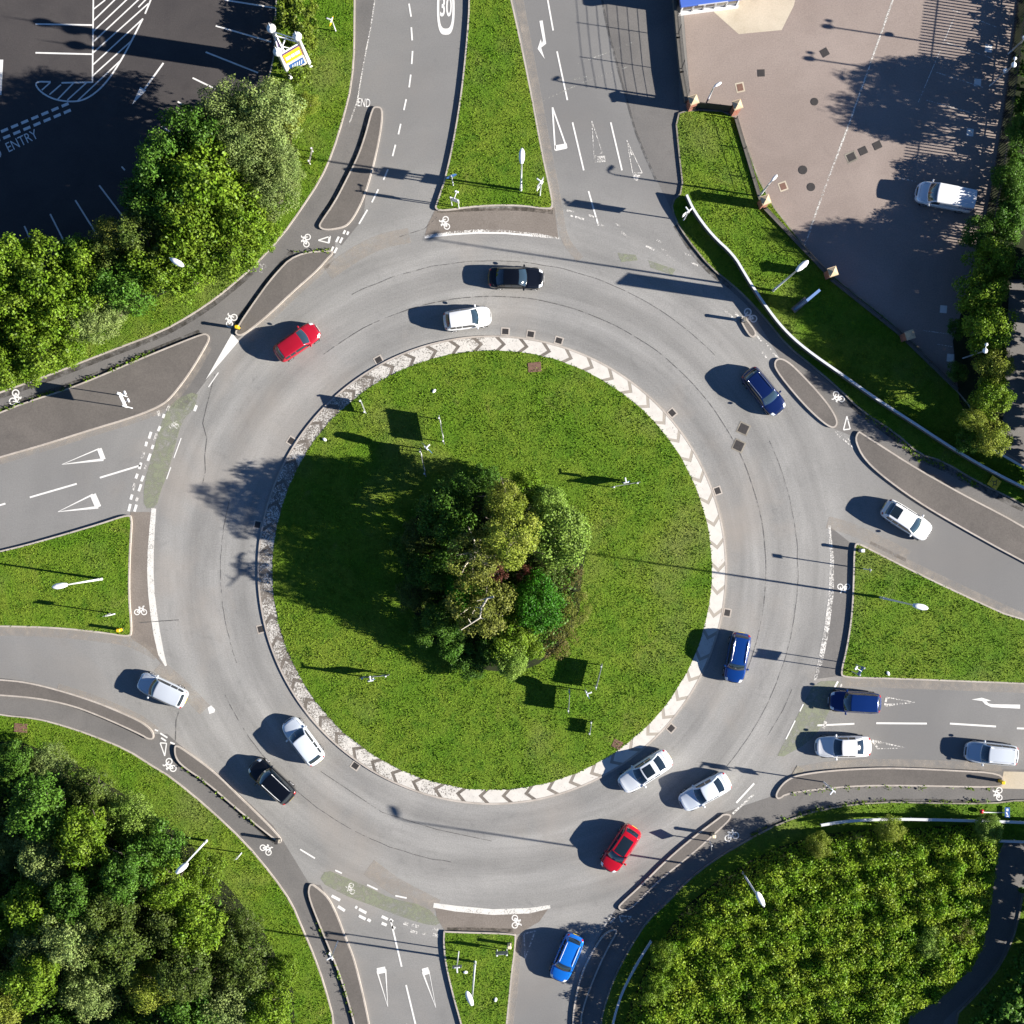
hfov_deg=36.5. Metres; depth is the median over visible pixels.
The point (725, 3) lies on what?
window
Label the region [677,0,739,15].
sales cabin
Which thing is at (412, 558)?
tree
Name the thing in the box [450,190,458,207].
route sign
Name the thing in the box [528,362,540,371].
inspection cover
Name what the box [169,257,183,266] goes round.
street lamp
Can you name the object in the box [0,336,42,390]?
tree
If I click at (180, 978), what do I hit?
tree
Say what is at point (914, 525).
hatchback car
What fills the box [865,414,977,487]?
weeds
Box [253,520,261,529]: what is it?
gully grate
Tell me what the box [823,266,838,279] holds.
brick pier
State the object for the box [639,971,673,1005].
shrub
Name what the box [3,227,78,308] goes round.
tree
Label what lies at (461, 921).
overrun
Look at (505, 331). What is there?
gully grate
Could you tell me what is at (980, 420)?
tree
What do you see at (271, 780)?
off road car
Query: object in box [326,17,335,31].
sign post
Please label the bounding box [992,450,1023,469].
railing
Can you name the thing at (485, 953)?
grass island
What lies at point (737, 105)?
brick pier
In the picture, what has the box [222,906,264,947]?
tree
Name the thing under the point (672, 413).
gully grate
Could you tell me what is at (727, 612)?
gully grate
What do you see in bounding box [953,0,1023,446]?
soil
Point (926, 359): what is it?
boundary fence
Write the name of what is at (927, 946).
shrub
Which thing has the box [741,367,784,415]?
hatchback car
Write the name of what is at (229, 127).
tree
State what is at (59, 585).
street lamp
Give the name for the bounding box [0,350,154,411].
weeds
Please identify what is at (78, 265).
tree
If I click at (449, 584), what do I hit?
tree
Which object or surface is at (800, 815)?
weeds
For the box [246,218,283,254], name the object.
tree
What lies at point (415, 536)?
tree
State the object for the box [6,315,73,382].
tree
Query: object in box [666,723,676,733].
gully grate
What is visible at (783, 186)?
manhole cover
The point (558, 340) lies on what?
gully grate
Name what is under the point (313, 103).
shrub
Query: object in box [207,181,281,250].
tree
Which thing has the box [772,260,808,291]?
street lamp
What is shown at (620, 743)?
inspection cover
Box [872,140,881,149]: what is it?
manhole cover
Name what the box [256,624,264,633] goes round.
gully grate
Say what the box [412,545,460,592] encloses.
tree
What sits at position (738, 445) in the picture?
manhole cover
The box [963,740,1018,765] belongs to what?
estate car
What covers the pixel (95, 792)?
tree
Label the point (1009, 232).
tree
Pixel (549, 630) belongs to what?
undergrowth
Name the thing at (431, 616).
tree
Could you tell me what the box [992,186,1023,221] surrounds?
tree
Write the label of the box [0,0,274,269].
car park
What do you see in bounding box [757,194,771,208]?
brick pier
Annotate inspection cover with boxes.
[14,723,27,732]
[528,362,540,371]
[611,739,622,749]
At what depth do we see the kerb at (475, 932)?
129.80 m
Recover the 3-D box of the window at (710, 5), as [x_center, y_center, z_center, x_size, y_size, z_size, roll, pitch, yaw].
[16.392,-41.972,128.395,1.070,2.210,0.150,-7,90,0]
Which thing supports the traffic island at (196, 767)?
on the kerb at (231, 788)
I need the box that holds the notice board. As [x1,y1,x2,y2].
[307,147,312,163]
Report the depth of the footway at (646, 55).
130.00 m
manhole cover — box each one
[731,438,745,452]
[735,82,744,92]
[736,421,750,435]
[758,69,764,76]
[777,181,787,191]
[798,165,806,173]
[807,183,814,190]
[811,98,817,105]
[820,48,829,57]
[845,150,857,163]
[858,146,867,155]
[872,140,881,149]
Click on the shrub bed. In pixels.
(790, 917)
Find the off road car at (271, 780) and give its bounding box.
[248,758,296,804]
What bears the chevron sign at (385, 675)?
on the grass island at (437, 378)
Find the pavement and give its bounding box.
[1001,771,1023,788]
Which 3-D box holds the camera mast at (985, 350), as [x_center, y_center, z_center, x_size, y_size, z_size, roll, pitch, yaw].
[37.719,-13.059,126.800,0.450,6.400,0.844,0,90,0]
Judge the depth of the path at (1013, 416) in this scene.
129.99 m
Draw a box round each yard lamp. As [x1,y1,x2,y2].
[706,82,721,102]
[759,175,776,196]
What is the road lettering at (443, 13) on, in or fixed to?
on the road
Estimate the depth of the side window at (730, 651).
128.64 m
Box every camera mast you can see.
[962,343,987,358]
[989,57,1016,86]
[1008,36,1023,54]
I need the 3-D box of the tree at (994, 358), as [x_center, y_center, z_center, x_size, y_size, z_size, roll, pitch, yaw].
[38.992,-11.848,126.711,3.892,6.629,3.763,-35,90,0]
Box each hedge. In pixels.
[272,0,319,93]
[969,887,1023,1023]
[994,13,1023,223]
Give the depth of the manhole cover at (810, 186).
129.97 m
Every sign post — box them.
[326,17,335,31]
[326,941,337,959]
[452,951,461,972]
[537,177,543,195]
[682,207,691,220]
[823,781,835,794]
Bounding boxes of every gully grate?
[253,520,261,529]
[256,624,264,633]
[286,435,296,445]
[349,760,360,771]
[373,354,383,364]
[501,327,509,335]
[526,330,535,338]
[554,336,563,344]
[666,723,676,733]
[667,407,677,417]
[713,485,722,495]
[723,608,731,617]
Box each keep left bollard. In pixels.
[274,838,280,843]
[507,942,511,948]
[740,317,746,322]
[997,779,1004,784]
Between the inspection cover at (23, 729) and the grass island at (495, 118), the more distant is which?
the inspection cover at (23, 729)
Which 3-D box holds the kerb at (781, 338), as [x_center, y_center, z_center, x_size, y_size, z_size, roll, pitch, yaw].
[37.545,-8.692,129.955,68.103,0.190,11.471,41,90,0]
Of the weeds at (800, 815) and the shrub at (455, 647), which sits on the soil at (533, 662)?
the shrub at (455, 647)
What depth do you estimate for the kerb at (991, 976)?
129.88 m
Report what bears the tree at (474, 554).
on the soil at (533, 662)
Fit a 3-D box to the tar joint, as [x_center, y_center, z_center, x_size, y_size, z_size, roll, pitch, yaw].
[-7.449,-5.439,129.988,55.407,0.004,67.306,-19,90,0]
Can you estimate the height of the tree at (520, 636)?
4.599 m
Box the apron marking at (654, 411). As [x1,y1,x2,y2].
[260,337,724,802]
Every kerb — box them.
[0,0,354,392]
[0,333,209,457]
[0,515,131,636]
[0,679,153,739]
[0,714,333,1023]
[174,745,281,842]
[235,250,332,335]
[258,335,726,804]
[308,883,369,1023]
[319,106,382,230]
[435,0,552,210]
[443,930,515,1023]
[572,929,616,1023]
[601,800,1023,1023]
[618,813,730,910]
[671,109,1023,505]
[741,317,755,337]
[774,358,837,427]
[775,767,1003,798]
[841,543,1023,683]
[855,431,1023,561]
[955,893,1023,1023]
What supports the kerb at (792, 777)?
on the road
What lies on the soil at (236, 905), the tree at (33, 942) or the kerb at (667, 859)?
the tree at (33, 942)
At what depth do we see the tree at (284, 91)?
122.55 m
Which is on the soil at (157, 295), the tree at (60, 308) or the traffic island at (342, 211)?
the tree at (60, 308)
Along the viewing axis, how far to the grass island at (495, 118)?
129.81 m
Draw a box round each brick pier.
[686,94,699,111]
[729,99,743,116]
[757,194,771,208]
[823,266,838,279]
[900,329,915,341]
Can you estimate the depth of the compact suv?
128.75 m
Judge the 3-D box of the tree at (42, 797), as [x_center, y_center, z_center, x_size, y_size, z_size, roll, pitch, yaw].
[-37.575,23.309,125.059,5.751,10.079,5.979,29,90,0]
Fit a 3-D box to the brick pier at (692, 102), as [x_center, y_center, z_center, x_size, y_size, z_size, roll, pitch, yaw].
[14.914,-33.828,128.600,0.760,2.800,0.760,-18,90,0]
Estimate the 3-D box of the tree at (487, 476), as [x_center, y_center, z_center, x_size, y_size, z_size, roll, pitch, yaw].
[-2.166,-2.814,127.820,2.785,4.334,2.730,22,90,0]
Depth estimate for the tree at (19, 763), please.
125.86 m
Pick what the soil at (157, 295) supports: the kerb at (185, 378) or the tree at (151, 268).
the tree at (151, 268)
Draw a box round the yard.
[684,0,1023,465]
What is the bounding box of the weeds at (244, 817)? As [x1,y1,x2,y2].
[181,767,254,825]
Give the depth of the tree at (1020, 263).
124.39 m
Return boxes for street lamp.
[52,578,102,588]
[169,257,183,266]
[175,839,207,873]
[465,961,475,1005]
[519,148,524,190]
[742,871,764,906]
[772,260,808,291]
[879,596,927,609]
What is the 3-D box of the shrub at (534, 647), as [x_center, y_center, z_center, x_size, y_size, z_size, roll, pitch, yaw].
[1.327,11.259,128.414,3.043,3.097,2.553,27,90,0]
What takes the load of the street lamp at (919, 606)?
on the grass island at (875, 668)
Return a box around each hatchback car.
[282,716,324,765]
[443,304,491,331]
[600,823,640,872]
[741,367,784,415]
[880,499,931,540]
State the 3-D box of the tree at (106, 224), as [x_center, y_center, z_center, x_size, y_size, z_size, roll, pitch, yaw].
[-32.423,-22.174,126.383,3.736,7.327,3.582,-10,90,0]
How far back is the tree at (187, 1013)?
123.95 m
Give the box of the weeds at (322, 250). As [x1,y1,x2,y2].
[293,248,330,253]
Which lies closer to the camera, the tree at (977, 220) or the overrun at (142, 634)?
the tree at (977, 220)
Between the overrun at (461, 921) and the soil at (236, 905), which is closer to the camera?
the soil at (236, 905)
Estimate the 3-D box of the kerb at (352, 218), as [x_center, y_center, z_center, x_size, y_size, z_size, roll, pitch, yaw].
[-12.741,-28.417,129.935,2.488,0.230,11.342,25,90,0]
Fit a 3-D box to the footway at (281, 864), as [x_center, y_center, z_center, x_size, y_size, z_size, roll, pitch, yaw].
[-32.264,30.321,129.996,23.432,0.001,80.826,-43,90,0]
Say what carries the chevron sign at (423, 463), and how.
on the grass island at (437, 378)
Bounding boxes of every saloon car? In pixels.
[488,264,543,290]
[618,749,672,792]
[678,772,731,810]
[814,734,870,759]
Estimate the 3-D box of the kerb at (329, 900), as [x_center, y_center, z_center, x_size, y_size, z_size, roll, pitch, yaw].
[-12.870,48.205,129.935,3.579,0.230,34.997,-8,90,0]
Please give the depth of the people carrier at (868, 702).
128.65 m
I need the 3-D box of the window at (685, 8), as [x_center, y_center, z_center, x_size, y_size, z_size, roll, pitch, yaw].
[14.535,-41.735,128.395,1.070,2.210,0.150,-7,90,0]
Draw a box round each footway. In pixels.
[0,0,374,458]
[0,689,352,1023]
[571,769,1023,1023]
[603,0,681,209]
[686,239,1023,562]
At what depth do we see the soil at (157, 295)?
129.88 m
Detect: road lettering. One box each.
[5,129,35,151]
[357,98,369,106]
[440,0,451,15]
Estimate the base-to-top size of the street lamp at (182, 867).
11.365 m
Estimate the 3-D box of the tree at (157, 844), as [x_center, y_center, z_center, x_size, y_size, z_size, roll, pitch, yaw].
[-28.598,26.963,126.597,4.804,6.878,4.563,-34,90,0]
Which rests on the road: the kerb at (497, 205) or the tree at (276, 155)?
the kerb at (497, 205)
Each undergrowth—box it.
[0,102,288,360]
[0,745,298,1023]
[409,479,581,666]
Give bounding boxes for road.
[0,0,1023,1023]
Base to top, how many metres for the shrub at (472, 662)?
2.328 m
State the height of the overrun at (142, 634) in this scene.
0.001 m
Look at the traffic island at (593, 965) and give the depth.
129.83 m
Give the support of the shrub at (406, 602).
on the soil at (533, 662)
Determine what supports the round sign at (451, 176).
on the grass island at (495, 118)
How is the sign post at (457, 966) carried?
on the grass island at (485, 953)
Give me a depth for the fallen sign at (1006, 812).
129.63 m
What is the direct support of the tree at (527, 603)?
on the soil at (533, 662)
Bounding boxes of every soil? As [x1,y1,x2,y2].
[0,741,294,1023]
[2,104,292,372]
[404,476,585,670]
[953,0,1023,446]
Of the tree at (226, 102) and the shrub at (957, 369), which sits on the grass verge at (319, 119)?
the tree at (226, 102)
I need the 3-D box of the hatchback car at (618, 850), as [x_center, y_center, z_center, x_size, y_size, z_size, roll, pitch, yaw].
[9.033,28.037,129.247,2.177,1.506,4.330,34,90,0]
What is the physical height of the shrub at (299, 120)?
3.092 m
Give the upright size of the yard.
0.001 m
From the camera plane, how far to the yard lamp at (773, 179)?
125.18 m
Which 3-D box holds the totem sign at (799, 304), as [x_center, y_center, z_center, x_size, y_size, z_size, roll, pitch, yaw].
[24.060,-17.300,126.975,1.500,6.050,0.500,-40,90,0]
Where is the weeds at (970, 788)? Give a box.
[792,785,995,795]
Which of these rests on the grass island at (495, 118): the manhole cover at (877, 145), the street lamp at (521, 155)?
the street lamp at (521, 155)
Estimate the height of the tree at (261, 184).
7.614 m
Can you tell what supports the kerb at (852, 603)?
on the road
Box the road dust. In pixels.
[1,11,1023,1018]
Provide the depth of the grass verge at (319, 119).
129.89 m
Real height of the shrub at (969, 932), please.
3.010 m
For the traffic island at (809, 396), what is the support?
on the kerb at (796, 395)
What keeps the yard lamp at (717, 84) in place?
on the yard
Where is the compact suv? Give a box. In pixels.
[549,931,583,981]
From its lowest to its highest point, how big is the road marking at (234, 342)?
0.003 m
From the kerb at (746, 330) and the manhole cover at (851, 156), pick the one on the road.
the kerb at (746, 330)
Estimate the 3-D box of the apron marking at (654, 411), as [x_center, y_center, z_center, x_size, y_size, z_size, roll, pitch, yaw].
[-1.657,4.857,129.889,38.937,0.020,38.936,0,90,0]
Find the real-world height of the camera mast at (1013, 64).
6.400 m
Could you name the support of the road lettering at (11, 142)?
on the car park
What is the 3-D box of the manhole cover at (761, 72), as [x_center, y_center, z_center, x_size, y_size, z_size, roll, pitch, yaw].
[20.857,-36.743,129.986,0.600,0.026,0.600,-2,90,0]
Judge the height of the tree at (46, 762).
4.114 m
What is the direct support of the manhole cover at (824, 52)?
on the yard
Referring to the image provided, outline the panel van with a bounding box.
[914,179,977,212]
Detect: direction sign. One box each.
[116,391,132,408]
[851,664,864,675]
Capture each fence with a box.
[672,0,689,102]
[696,102,731,111]
[734,116,760,199]
[764,207,826,272]
[830,278,901,335]
[905,340,958,390]
[975,0,1023,285]
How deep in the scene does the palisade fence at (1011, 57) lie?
128.46 m
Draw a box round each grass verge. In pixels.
[0,0,353,391]
[0,715,331,1023]
[602,801,1023,1023]
[673,111,1023,503]
[957,896,1023,1023]
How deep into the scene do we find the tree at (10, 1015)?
124.88 m
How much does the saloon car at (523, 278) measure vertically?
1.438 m
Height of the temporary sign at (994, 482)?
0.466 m
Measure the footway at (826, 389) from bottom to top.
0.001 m
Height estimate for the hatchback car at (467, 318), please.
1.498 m
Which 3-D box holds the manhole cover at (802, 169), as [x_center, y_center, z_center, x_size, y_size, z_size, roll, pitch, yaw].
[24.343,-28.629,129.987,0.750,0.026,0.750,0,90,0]
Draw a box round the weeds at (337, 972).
[316,922,353,1016]
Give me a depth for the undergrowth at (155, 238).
127.55 m
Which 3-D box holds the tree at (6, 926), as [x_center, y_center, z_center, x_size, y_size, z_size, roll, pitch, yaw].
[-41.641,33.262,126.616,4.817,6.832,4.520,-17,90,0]
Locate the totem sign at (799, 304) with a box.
[791,289,820,312]
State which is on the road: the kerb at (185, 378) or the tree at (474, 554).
the kerb at (185, 378)
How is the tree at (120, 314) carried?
on the soil at (157, 295)
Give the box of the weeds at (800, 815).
[751,798,989,837]
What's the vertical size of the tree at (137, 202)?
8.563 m
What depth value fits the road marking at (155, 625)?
129.99 m
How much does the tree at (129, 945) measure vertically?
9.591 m
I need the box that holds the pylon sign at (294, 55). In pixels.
[267,23,311,78]
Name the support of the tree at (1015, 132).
on the soil at (966, 387)
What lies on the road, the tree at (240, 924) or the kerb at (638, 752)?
the kerb at (638, 752)
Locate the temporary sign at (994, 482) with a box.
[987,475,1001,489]
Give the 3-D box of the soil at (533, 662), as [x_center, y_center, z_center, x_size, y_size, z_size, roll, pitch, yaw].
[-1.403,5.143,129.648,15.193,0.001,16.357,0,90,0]
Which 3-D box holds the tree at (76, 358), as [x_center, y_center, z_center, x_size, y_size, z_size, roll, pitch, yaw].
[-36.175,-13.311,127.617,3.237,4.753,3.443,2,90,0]
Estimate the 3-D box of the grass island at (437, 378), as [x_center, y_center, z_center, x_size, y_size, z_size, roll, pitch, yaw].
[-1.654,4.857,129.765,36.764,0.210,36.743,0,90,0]
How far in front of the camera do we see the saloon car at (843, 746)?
129.04 m
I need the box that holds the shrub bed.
[622,823,1000,1023]
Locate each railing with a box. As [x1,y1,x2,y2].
[612,940,651,1023]
[820,817,1023,826]
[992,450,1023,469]
[1000,839,1023,842]
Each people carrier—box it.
[722,631,750,682]
[828,689,881,714]
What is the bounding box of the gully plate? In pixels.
[792,766,803,775]
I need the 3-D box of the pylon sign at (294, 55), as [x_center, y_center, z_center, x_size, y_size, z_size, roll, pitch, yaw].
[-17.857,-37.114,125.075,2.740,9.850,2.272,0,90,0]
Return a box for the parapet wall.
[685,194,1023,489]
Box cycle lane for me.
[144,253,840,924]
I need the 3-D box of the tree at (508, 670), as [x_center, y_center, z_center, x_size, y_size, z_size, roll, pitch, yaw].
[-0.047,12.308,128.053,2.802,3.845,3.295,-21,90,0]
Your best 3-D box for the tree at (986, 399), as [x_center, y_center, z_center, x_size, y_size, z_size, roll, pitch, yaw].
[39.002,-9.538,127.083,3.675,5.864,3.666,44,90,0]
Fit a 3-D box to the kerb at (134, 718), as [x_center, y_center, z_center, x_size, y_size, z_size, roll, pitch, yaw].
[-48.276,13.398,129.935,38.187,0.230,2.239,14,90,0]
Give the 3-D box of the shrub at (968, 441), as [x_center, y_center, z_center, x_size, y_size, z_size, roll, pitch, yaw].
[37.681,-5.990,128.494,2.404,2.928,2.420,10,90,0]
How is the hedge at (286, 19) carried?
on the grass verge at (319, 119)
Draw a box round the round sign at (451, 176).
[446,174,456,185]
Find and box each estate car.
[137,671,188,707]
[273,323,320,361]
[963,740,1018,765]
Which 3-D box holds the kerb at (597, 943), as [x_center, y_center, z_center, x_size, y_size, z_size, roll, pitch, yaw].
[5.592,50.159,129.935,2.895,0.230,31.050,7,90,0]
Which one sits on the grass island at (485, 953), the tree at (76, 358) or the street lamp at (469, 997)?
the street lamp at (469, 997)
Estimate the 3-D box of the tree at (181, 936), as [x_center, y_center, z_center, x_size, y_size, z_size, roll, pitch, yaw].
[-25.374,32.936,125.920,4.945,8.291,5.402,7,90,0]
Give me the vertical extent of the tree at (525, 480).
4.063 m
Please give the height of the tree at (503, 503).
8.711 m
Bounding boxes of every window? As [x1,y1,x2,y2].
[680,6,694,12]
[694,5,705,9]
[705,3,716,8]
[716,2,727,6]
[727,0,739,5]
[727,650,731,663]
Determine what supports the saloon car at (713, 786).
on the road
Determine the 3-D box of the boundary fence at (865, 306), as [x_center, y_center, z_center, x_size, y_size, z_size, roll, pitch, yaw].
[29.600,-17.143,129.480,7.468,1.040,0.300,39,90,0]
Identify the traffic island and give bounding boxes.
[0,335,207,455]
[0,681,151,737]
[176,747,277,838]
[237,252,330,333]
[309,886,367,1023]
[321,108,380,228]
[574,931,615,1023]
[620,815,729,909]
[744,321,754,335]
[776,360,835,425]
[777,769,1001,797]
[857,433,1023,559]
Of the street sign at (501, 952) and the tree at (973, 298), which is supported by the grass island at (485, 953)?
the street sign at (501, 952)
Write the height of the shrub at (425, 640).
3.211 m
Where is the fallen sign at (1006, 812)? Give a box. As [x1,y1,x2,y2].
[979,807,1009,817]
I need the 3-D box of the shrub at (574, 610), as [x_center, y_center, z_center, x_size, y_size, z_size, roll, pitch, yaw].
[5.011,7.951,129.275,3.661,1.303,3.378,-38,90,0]
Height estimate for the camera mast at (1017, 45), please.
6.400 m
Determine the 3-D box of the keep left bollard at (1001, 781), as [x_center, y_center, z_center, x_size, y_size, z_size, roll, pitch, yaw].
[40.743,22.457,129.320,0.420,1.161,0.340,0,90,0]
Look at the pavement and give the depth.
129.99 m
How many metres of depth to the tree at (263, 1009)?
124.79 m
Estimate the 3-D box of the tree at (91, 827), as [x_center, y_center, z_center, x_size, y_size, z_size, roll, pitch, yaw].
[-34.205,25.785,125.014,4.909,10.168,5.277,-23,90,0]
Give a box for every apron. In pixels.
[259,337,724,802]
[714,0,794,33]
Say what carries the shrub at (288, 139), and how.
on the soil at (157, 295)
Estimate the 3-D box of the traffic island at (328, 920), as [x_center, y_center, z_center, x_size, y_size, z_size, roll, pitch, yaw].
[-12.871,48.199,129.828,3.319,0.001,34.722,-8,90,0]
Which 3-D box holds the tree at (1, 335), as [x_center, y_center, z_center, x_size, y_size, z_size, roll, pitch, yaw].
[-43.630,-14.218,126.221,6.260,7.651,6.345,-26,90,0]
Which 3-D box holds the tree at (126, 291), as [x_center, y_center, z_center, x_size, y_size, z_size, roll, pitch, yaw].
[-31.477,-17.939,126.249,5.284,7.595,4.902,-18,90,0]
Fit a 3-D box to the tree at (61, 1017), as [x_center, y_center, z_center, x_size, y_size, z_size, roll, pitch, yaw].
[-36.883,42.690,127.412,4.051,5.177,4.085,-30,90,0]
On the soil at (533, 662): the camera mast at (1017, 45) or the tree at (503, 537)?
the tree at (503, 537)
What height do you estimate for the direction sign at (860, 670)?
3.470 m
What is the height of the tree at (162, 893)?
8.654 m
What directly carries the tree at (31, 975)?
on the soil at (236, 905)
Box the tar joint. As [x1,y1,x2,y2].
[141,0,798,861]
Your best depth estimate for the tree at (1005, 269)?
124.95 m
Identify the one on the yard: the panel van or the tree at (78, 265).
the panel van
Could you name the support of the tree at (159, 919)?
on the soil at (236, 905)
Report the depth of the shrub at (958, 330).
127.91 m
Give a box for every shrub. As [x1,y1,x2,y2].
[277,100,306,136]
[280,132,294,148]
[299,90,321,115]
[395,579,432,612]
[408,614,441,650]
[435,629,475,666]
[449,644,492,682]
[514,564,532,583]
[516,634,545,660]
[530,559,566,591]
[538,616,579,660]
[553,589,592,633]
[562,566,583,589]
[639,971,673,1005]
[648,940,680,972]
[804,830,833,859]
[873,814,907,842]
[912,923,946,959]
[945,360,969,382]
[946,318,969,340]
[949,918,978,946]
[956,427,982,453]
[973,814,1003,845]
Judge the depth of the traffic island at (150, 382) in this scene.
129.83 m
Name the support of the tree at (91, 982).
on the soil at (236, 905)
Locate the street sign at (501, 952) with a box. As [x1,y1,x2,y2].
[496,949,507,956]
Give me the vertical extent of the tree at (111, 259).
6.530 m
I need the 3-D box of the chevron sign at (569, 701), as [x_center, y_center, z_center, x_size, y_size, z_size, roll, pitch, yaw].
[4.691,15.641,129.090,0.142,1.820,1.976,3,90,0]
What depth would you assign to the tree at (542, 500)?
125.97 m
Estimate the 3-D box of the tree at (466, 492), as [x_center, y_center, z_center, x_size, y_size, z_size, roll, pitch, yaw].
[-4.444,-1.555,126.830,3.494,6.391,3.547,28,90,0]
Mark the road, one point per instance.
(264, 402)
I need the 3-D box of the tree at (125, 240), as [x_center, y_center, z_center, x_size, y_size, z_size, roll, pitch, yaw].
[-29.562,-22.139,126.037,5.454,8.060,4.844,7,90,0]
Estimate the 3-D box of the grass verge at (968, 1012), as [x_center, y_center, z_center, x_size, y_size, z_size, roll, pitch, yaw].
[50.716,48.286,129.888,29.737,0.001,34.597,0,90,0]
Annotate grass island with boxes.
[0,517,129,634]
[272,350,711,789]
[437,0,550,208]
[445,933,514,1023]
[843,545,1023,682]
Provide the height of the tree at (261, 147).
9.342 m
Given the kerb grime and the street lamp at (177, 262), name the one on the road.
the kerb grime
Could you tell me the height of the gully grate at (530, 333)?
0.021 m
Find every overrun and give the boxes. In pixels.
[130,512,161,662]
[425,208,557,237]
[435,908,547,934]
[815,528,853,678]
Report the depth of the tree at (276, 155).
123.64 m
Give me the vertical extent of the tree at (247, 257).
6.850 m
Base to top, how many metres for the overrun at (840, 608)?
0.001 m
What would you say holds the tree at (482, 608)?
on the soil at (533, 662)
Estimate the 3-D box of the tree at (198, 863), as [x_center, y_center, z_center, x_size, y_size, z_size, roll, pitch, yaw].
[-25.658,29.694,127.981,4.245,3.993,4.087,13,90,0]
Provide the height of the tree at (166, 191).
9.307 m
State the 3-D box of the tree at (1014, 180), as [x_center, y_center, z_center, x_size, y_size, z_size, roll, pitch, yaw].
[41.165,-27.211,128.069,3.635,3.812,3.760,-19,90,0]
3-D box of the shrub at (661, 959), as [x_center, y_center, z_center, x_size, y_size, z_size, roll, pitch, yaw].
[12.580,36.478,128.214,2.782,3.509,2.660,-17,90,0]
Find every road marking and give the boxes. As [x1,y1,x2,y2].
[0,0,1023,1023]
[132,0,995,958]
[147,508,549,914]
[437,0,454,34]
[543,0,893,234]
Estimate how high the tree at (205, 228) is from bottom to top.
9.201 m
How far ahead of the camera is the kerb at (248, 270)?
129.88 m
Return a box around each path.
[910,843,1023,1023]
[1000,279,1023,462]
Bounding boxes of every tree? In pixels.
[0,231,35,297]
[0,282,52,350]
[0,324,11,347]
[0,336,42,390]
[0,737,36,779]
[0,816,26,873]
[0,871,67,938]
[0,889,21,949]
[0,940,20,996]
[0,951,61,1014]
[0,973,30,1023]
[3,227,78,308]
[3,769,66,844]
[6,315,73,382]
[7,914,66,969]
[12,825,79,896]
[27,280,84,338]
[27,741,77,787]
[37,895,101,973]
[39,1004,77,1023]
[45,864,105,925]
[49,803,111,869]
[51,237,115,313]
[51,329,88,369]
[54,230,88,277]
[55,956,122,1023]
[60,296,123,345]
[64,765,117,813]
[80,234,126,278]
[81,880,140,938]
[83,909,159,987]
[87,214,129,257]
[87,259,158,317]
[91,297,130,329]
[98,843,159,906]
[99,790,157,847]
[107,208,173,263]
[108,1011,147,1023]
[117,172,164,230]
[117,240,197,302]
[120,891,193,950]
[122,958,175,1016]
[131,817,189,873]
[132,125,193,200]
[137,857,193,912]
[145,172,207,230]
[149,190,224,273]
[154,943,215,1004]
[155,103,230,167]
[157,982,222,1023]
[158,132,253,217]
[164,250,216,305]
[165,887,227,957]
[179,849,228,897]
[189,220,261,282]
[191,968,261,1023]
[193,74,254,138]
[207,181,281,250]
[208,109,259,166]
[209,931,273,997]
[212,114,285,181]
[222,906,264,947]
[233,74,307,151]
[241,988,293,1023]
[245,164,302,223]
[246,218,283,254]
[252,130,300,185]
[261,951,299,990]
[262,153,307,191]
[397,547,435,584]
[400,516,438,553]
[411,474,480,555]
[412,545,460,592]
[420,598,463,642]
[434,469,481,509]
[442,572,516,638]
[443,527,501,586]
[444,572,485,610]
[469,463,500,493]
[475,630,506,665]
[478,478,528,522]
[480,508,544,571]
[484,561,509,584]
[488,611,541,660]
[495,644,528,681]
[508,567,566,634]
[509,467,540,508]
[516,495,592,572]
[529,484,569,523]
[951,263,1011,316]
[955,405,988,431]
[958,212,997,251]
[960,234,1018,284]
[960,306,1019,356]
[966,374,1017,421]
[970,347,1017,386]
[971,417,1013,458]
[986,200,1023,248]
[990,158,1023,202]
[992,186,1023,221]
[1004,113,1023,147]
[1014,257,1023,287]
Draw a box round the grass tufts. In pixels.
[0,0,1023,1023]
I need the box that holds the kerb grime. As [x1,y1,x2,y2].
[0,130,1016,1017]
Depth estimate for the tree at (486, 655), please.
127.08 m
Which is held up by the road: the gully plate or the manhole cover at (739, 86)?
the gully plate
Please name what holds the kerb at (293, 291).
on the road
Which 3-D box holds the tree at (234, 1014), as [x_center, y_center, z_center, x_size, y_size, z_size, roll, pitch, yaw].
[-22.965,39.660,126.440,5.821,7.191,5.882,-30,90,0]
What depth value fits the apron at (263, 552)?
129.90 m
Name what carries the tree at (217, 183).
on the soil at (157, 295)
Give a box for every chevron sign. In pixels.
[360,674,388,678]
[419,449,425,476]
[438,415,444,443]
[567,688,569,712]
[595,663,602,689]
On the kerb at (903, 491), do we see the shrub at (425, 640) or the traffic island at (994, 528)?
the traffic island at (994, 528)

